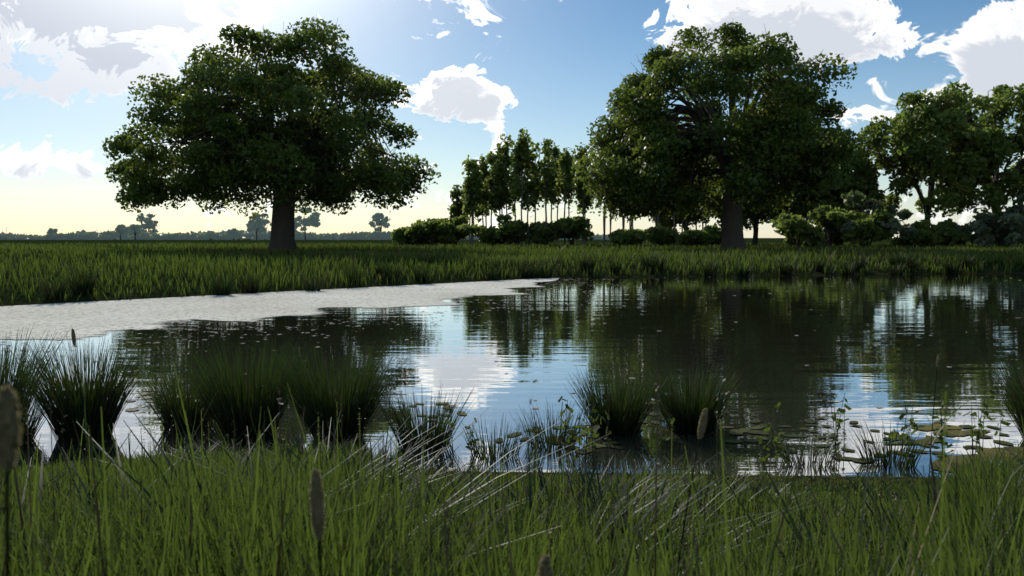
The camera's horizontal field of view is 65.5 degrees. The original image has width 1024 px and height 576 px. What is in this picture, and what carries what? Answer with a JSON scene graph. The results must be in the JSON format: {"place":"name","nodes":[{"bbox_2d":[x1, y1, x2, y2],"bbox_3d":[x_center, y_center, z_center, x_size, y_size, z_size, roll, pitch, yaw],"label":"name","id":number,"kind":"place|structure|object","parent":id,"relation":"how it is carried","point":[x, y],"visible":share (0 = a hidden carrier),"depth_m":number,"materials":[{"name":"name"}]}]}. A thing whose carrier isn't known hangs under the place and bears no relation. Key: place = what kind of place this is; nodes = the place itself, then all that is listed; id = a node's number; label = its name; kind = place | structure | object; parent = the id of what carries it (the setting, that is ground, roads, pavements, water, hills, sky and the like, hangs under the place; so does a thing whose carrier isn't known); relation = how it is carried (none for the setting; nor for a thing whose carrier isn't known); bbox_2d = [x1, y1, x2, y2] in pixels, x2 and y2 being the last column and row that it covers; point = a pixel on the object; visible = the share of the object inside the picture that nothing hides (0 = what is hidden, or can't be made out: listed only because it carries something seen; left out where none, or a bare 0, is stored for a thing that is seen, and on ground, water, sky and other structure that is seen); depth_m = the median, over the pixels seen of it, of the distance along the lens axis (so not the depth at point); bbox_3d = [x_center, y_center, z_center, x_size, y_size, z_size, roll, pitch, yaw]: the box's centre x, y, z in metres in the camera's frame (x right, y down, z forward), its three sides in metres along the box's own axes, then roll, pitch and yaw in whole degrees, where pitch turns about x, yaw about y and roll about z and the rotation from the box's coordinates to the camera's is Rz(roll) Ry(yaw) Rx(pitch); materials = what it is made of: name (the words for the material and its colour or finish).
{"place":"outdoors","nodes":[
{"label":"outdoors","id":0,"kind":"place"},
{"bbox_2d":[0,273,1023,476],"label":"pond water","id":1,"kind":"structure","parent":0,"point":[866,352],"depth_m":8.75,"materials":[{"name":"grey liquid"}]},
{"bbox_2d":[0,278,558,339],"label":"floating fluff band","id":2,"kind":"object","parent":1,"relation":"on","point":[85,319],"visible":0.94,"depth_m":15.05,"materials":[{"name":"white"}]},
{"bbox_2d":[1,278,1007,408],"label":"floating flakes","id":3,"kind":"object","parent":1,"relation":"on","point":[441,320],"visible":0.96,"depth_m":12.08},
{"bbox_2d":[125,385,1022,470],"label":"lily pads","id":4,"kind":"object","parent":1,"relation":"on","point":[952,433],"visible":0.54,"depth_m":5.18,"materials":[{"name":"green plant"}]},
{"bbox_2d":[0,242,1023,305],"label":"bank grass","id":5,"kind":"structure","parent":0,"point":[471,258],"depth_m":30.05,"materials":[{"name":"green plant"}]},
{"bbox_2d":[0,238,1023,551],"bbox_3d":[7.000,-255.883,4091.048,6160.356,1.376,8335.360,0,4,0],"label":"terrain","id":6,"kind":"structure","parent":0,"point":[22,300],"depth_m":23.13,"materials":[{"name":"green plant"}]},
{"bbox_2d":[0,385,22,575],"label":"cattails","id":7,"kind":"object","parent":6,"relation":"on","point":[11,430],"visible":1,"depth_m":0.44,"materials":[{"name":"plant"}]},
{"bbox_2d":[46,228,57,234],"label":"tree","id":8,"kind":"object","parent":6,"relation":"on","point":[51,230],"visible":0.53,"depth_m":403.78,"materials":[{"name":"green plant"}]},
{"bbox_2d":[113,224,129,239],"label":"tree","id":9,"kind":"object","parent":6,"relation":"on","point":[121,229],"visible":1,"depth_m":318.22,"materials":[{"name":"green plant"}]},
{"bbox_2d":[127,224,141,239],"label":"tree","id":10,"kind":"object","parent":6,"relation":"on","point":[135,230],"visible":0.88,"depth_m":345.71,"materials":[{"name":"green plant"}]},
{"bbox_2d":[136,213,158,232],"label":"tree","id":11,"kind":"object","parent":6,"relation":"on","point":[148,222],"visible":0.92,"depth_m":403.62,"materials":[{"name":"green plant"}]},
{"bbox_2d":[227,228,240,239],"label":"tree","id":12,"kind":"object","parent":6,"relation":"on","point":[233,233],"visible":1,"depth_m":365.67,"materials":[{"name":"green plant"}]},
{"bbox_2d":[245,212,266,239],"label":"tree","id":13,"kind":"object","parent":6,"relation":"on","point":[253,224],"visible":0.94,"depth_m":337.80,"materials":[{"name":"green plant"}]},
{"bbox_2d":[254,213,271,239],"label":"tree","id":14,"kind":"object","parent":6,"relation":"on","point":[266,221],"visible":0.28,"depth_m":404.64,"materials":[{"name":"green plant"}]},
{"bbox_2d":[102,15,440,251],"bbox_3d":[-16.101,-10.121,54.607,21.963,16.267,19.677,2,4,28],"label":"oak","id":15,"kind":"object","parent":6,"relation":"on","point":[289,160],"visible":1,"depth_m":49.80,"materials":[{"name":"green plant"}]},
{"bbox_2d":[294,221,301,232],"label":"tree","id":16,"kind":"object","parent":6,"relation":"on","point":[297,224],"visible":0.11,"depth_m":370.90,"materials":[{"name":"green plant"}]},
{"bbox_2d":[294,207,320,239],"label":"tree","id":17,"kind":"object","parent":6,"relation":"on","point":[313,219],"visible":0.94,"depth_m":343.61,"materials":[{"name":"green plant"}]},
{"bbox_2d":[0,230,680,239],"bbox_3d":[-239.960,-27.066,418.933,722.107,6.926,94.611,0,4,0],"label":"distant tree line","id":18,"kind":"object","parent":6,"relation":"on","point":[212,235],"visible":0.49,"depth_m":380.73,"materials":[{"name":"green plant"}]},
{"bbox_2d":[368,213,390,231],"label":"tree","id":19,"kind":"object","parent":6,"relation":"on","point":[379,219],"visible":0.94,"depth_m":397.48,"materials":[{"name":"green plant"}]},
{"bbox_2d":[390,226,427,246],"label":"shrub","id":20,"kind":"object","parent":6,"relation":"on","point":[398,236],"visible":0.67,"depth_m":80.32,"materials":[{"name":"green plant"}]},
{"bbox_2d":[404,218,456,245],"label":"shrub","id":21,"kind":"object","parent":6,"relation":"on","point":[419,229],"visible":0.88,"depth_m":78.21,"materials":[{"name":"green plant"}]},
{"bbox_2d":[427,215,483,245],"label":"shrub","id":22,"kind":"object","parent":6,"relation":"on","point":[459,227],"visible":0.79,"depth_m":78.90,"materials":[{"name":"green plant"}]},
{"bbox_2d":[447,183,465,242],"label":"poplar","id":23,"kind":"object","parent":6,"relation":"on","point":[456,206],"visible":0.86,"depth_m":92.51,"materials":[{"name":"green plant"}]},
{"bbox_2d":[462,188,470,243],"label":"poplar","id":24,"kind":"object","parent":6,"relation":"on","point":[469,218],"visible":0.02,"depth_m":94.11,"materials":[{"name":"green plant"}]},
{"bbox_2d":[461,154,484,244],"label":"poplar","id":25,"kind":"object","parent":6,"relation":"on","point":[466,184],"visible":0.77,"depth_m":85.65,"materials":[{"name":"green plant"}]},
{"bbox_2d":[463,159,483,244],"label":"poplar","id":26,"kind":"object","parent":6,"relation":"on","point":[478,183],"visible":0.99,"depth_m":85.33,"materials":[{"name":"green plant"}]},
{"bbox_2d":[474,188,489,243],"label":"poplar","id":27,"kind":"object","parent":6,"relation":"on","point":[477,214],"visible":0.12,"depth_m":93.36,"materials":[{"name":"green plant"}]},
{"bbox_2d":[476,153,490,228],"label":"poplar","id":28,"kind":"object","parent":6,"relation":"on","point":[484,167],"visible":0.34,"depth_m":90.07,"materials":[{"name":"green plant"}]},
{"bbox_2d":[476,225,502,245],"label":"shrub","id":29,"kind":"object","parent":6,"relation":"on","point":[485,235],"visible":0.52,"depth_m":79.71,"materials":[{"name":"green plant"}]},
{"bbox_2d":[480,151,500,226],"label":"poplar","id":30,"kind":"object","parent":6,"relation":"on","point":[486,196],"visible":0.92,"depth_m":85.52,"materials":[{"name":"green plant"}]},
{"bbox_2d":[489,149,513,223],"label":"poplar","id":31,"kind":"object","parent":6,"relation":"on","point":[498,175],"visible":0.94,"depth_m":85.02,"materials":[{"name":"green plant"}]},
{"bbox_2d":[493,133,516,243],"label":"poplar","id":32,"kind":"object","parent":6,"relation":"on","point":[507,161],"visible":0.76,"depth_m":85.40,"materials":[{"name":"green plant"}]},
{"bbox_2d":[35,251,977,300],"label":"rush tussocks","id":33,"kind":"object","parent":6,"relation":"on","point":[222,288],"visible":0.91,"depth_m":25.11,"materials":[{"name":"green plant"}]},
{"bbox_2d":[0,353,1023,575],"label":"grass","id":34,"kind":"structure","parent":6,"relation":"on","point":[203,512],"depth_m":1.75,"materials":[{"name":"green plant"}]},
{"bbox_2d":[19,329,88,483],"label":"cattails","id":35,"kind":"object","parent":34,"relation":"on","point":[74,344],"visible":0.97,"depth_m":2.64,"materials":[{"name":"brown plant"}]},
{"bbox_2d":[309,468,325,575],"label":"cattails","id":36,"kind":"object","parent":34,"relation":"on","point":[317,504],"visible":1,"depth_m":0.81,"materials":[{"name":"brown plant"}]},
{"bbox_2d":[0,322,1023,471],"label":"rush tussocks","id":37,"kind":"object","parent":6,"relation":"on","point":[625,416],"visible":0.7,"depth_m":5.10,"materials":[{"name":"green plant"}]},
{"bbox_2d":[507,153,520,243],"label":"poplar","id":38,"kind":"object","parent":6,"relation":"on","point":[513,209],"visible":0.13,"depth_m":89.35,"materials":[{"name":"green plant"}]},
{"bbox_2d":[490,214,545,246],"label":"shrub","id":39,"kind":"object","parent":6,"relation":"on","point":[511,231],"visible":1,"depth_m":77.73,"materials":[{"name":"green plant"}]},
{"bbox_2d":[510,127,533,245],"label":"poplar","id":40,"kind":"object","parent":6,"relation":"on","point":[522,151],"visible":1,"depth_m":82.25,"materials":[{"name":"green plant"}]},
{"bbox_2d":[517,153,539,243],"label":"poplar","id":41,"kind":"object","parent":6,"relation":"on","point":[528,187],"visible":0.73,"depth_m":83.61,"materials":[{"name":"green plant"}]},
{"bbox_2d":[529,142,542,244],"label":"poplar","id":42,"kind":"object","parent":6,"relation":"on","point":[535,150],"visible":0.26,"depth_m":87.82,"materials":[{"name":"green plant"}]},
{"bbox_2d":[524,221,561,244],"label":"shrub","id":43,"kind":"object","parent":6,"relation":"on","point":[547,235],"visible":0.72,"depth_m":82.98,"materials":[{"name":"green plant"}]},
{"bbox_2d":[536,554,553,575],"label":"cattails","id":44,"kind":"object","parent":6,"relation":"on","point":[545,567],"visible":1,"depth_m":0.71,"materials":[{"name":"brown plant"}]},
{"bbox_2d":[534,138,557,244],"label":"poplar","id":45,"kind":"object","parent":6,"relation":"on","point":[549,191],"visible":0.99,"depth_m":82.95,"materials":[{"name":"green plant"}]},
{"bbox_2d":[544,140,560,243],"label":"poplar","id":46,"kind":"object","parent":6,"relation":"on","point":[555,151],"visible":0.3,"depth_m":89.17,"materials":[{"name":"green plant"}]},
{"bbox_2d":[550,168,561,244],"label":"poplar","id":47,"kind":"object","parent":6,"relation":"on","point":[557,202],"visible":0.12,"depth_m":96.01,"materials":[{"name":"green plant"}]},
{"bbox_2d":[555,147,577,243],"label":"poplar","id":48,"kind":"object","parent":6,"relation":"on","point":[564,162],"visible":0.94,"depth_m":84.25,"materials":[{"name":"green plant"}]},
{"bbox_2d":[561,155,576,245],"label":"poplar","id":49,"kind":"object","parent":6,"relation":"on","point":[568,195],"visible":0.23,"depth_m":94.23,"materials":[{"name":"green plant"}]},
{"bbox_2d":[548,216,593,244],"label":"shrub","id":50,"kind":"object","parent":6,"relation":"on","point":[573,228],"visible":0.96,"depth_m":82.93,"materials":[{"name":"green plant"}]},
{"bbox_2d":[572,142,593,243],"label":"poplar","id":51,"kind":"object","parent":6,"relation":"on","point":[579,191],"visible":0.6,"depth_m":89.46,"materials":[{"name":"green plant"}]},
{"bbox_2d":[576,173,593,213],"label":"poplar","id":52,"kind":"object","parent":6,"relation":"on","point":[587,201],"visible":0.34,"depth_m":95.23,"materials":[{"name":"green plant"}]},
{"bbox_2d":[577,166,593,243],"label":"poplar","id":53,"kind":"object","parent":6,"relation":"on","point":[586,203],"visible":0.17,"depth_m":96.20,"materials":[{"name":"green plant"}]},
{"bbox_2d":[593,152,605,246],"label":"poplar","id":54,"kind":"object","parent":6,"relation":"on","point":[603,222],"visible":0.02,"depth_m":84.65,"materials":[{"name":"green plant"}]},
{"bbox_2d":[595,151,605,243],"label":"poplar","id":55,"kind":"object","parent":6,"relation":"on","point":[600,209],"visible":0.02,"depth_m":85.65,"materials":[{"name":"green plant"}]},
{"bbox_2d":[609,204,618,244],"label":"poplar","id":56,"kind":"object","parent":6,"relation":"on","point":[610,224],"visible":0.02,"depth_m":88.60,"materials":[{"name":"green plant"}]},
{"bbox_2d":[608,228,649,246],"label":"shrub","id":57,"kind":"object","parent":6,"relation":"on","point":[631,236],"visible":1,"depth_m":74.91,"materials":[{"name":"green plant"}]},
{"bbox_2d":[646,224,678,245],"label":"shrub","id":58,"kind":"object","parent":6,"relation":"on","point":[660,235],"visible":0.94,"depth_m":82.34,"materials":[{"name":"green plant"}]},
{"bbox_2d":[673,124,679,244],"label":"poplar","id":59,"kind":"object","parent":6,"relation":"on","point":[674,218],"depth_m":83.12,"materials":[{"name":"green plant"}]},
{"bbox_2d":[648,188,716,229],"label":"broadleaf","id":60,"kind":"object","parent":6,"relation":"on","point":[666,223],"visible":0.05,"depth_m":91.57,"materials":[{"name":"green plant"}]},
{"bbox_2d":[677,228,714,246],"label":"shrub","id":61,"kind":"object","parent":6,"relation":"on","point":[690,237],"visible":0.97,"depth_m":73.26,"materials":[{"name":"green plant"}]},
{"bbox_2d":[695,155,711,229],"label":"poplar","id":62,"kind":"object","parent":6,"relation":"on","point":[702,206],"visible":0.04,"depth_m":82.80,"materials":[{"name":"green plant"}]},
{"bbox_2d":[705,158,716,225],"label":"poplar","id":63,"kind":"object","parent":6,"relation":"on","point":[707,195],"visible":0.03,"depth_m":88.47,"materials":[{"name":"green plant"}]},
{"bbox_2d":[701,225,721,245],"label":"shrub","id":64,"kind":"object","parent":6,"relation":"on","point":[715,231],"visible":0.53,"depth_m":77.25,"materials":[{"name":"green plant"}]},
{"bbox_2d":[570,22,868,249],"bbox_3d":[13.473,-10.156,55.536,19.248,16.000,17.792,0,4,0],"label":"oak","id":65,"kind":"object","parent":6,"relation":"on","point":[776,133],"visible":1,"depth_m":50.30,"materials":[{"name":"green plant"}]},
{"bbox_2d":[444,388,1010,469],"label":"water plants","id":66,"kind":"object","parent":6,"relation":"on","point":[592,431],"visible":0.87,"depth_m":4.58,"materials":[{"name":"green plant"}]},
{"bbox_2d":[712,176,796,245],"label":"broadleaf","id":67,"kind":"object","parent":6,"relation":"on","point":[751,216],"visible":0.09,"depth_m":79.53,"materials":[{"name":"green plant"}]},
{"bbox_2d":[677,408,843,575],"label":"cattails","id":68,"kind":"object","parent":6,"relation":"on","point":[702,423],"visible":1,"depth_m":1.53,"materials":[{"name":"green plant"}]},
{"bbox_2d":[770,213,826,247],"bbox_3d":[22.825,-4.316,63.142,5.677,3.477,3.891,-2,4,-24],"label":"shrub","id":69,"kind":"object","parent":6,"relation":"on","point":[794,230],"visible":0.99,"depth_m":61.91,"materials":[{"name":"green plant"}]},
{"bbox_2d":[773,134,879,244],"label":"broadleaf","id":70,"kind":"object","parent":6,"relation":"on","point":[859,179],"visible":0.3,"depth_m":74.69,"materials":[{"name":"green plant"}]},
{"bbox_2d":[800,205,867,246],"bbox_3d":[25.884,-4.737,64.390,4.955,4.122,5.284,-3,4,-36],"label":"shrub","id":71,"kind":"object","parent":6,"relation":"on","point":[817,215],"visible":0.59,"depth_m":64.06,"materials":[{"name":"green plant"}]},
{"bbox_2d":[828,208,897,247],"bbox_3d":[28.097,-4.532,64.067,4.725,3.691,5.247,-2,4,-26],"label":"shrub","id":72,"kind":"object","parent":6,"relation":"on","point":[871,228],"visible":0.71,"depth_m":62.26,"materials":[{"name":"green plant"}]},
{"bbox_2d":[818,190,917,246],"bbox_3d":[28.908,-5.428,65.424,7.326,5.372,7.695,0,4,0],"label":"shrub","id":73,"kind":"object","parent":6,"relation":"on","point":[873,205],"visible":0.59,"depth_m":63.99,"materials":[{"name":"green plant"}]},
{"bbox_2d":[889,219,945,248],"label":"shrub","id":74,"kind":"object","parent":6,"relation":"on","point":[923,234],"visible":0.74,"depth_m":66.67,"materials":[{"name":"green plant"}]},
{"bbox_2d":[853,354,993,484],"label":"cattails","id":75,"kind":"object","parent":6,"relation":"on","point":[937,361],"visible":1,"depth_m":3.15,"materials":[{"name":"green plant"}]},
{"bbox_2d":[852,80,1020,219],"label":"broadleaf","id":76,"kind":"object","parent":6,"relation":"on","point":[917,152],"visible":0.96,"depth_m":70.09,"materials":[{"name":"green plant"}]},
{"bbox_2d":[920,218,971,247],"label":"shrub","id":77,"kind":"object","parent":6,"relation":"on","point":[951,236],"visible":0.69,"depth_m":66.12,"materials":[{"name":"green plant"}]},
{"bbox_2d":[933,83,1023,244],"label":"broadleaf","id":78,"kind":"object","parent":6,"relation":"on","point":[1008,180],"visible":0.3,"depth_m":72.67,"materials":[{"name":"green plant"}]},
{"bbox_2d":[952,206,1023,247],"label":"shrub","id":79,"kind":"object","parent":6,"relation":"on","point":[979,227],"visible":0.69,"depth_m":64.38,"materials":[{"name":"green plant"}]},
{"bbox_2d":[988,210,1017,247],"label":"shrub","id":80,"kind":"object","parent":6,"relation":"on","point":[1000,215],"visible":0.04,"depth_m":70.68,"materials":[{"name":"green plant"}]},
{"bbox_2d":[994,193,1023,247],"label":"shrub","id":81,"kind":"object","parent":6,"relation":"on","point":[1015,239],"visible":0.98,"depth_m":62.39,"materials":[{"name":"green plant"}]},
{"bbox_2d":[1017,144,1023,181],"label":"broadleaf","id":82,"kind":"object","parent":6,"relation":"on","point":[1021,152],"visible":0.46,"depth_m":74.99,"materials":[{"name":"green plant"}]},
{"bbox_2d":[0,0,1023,237],"label":"sky","id":83,"kind":"structure","parent":0,"point":[474,72],"materials":[{"name":"blue"}]}
]}

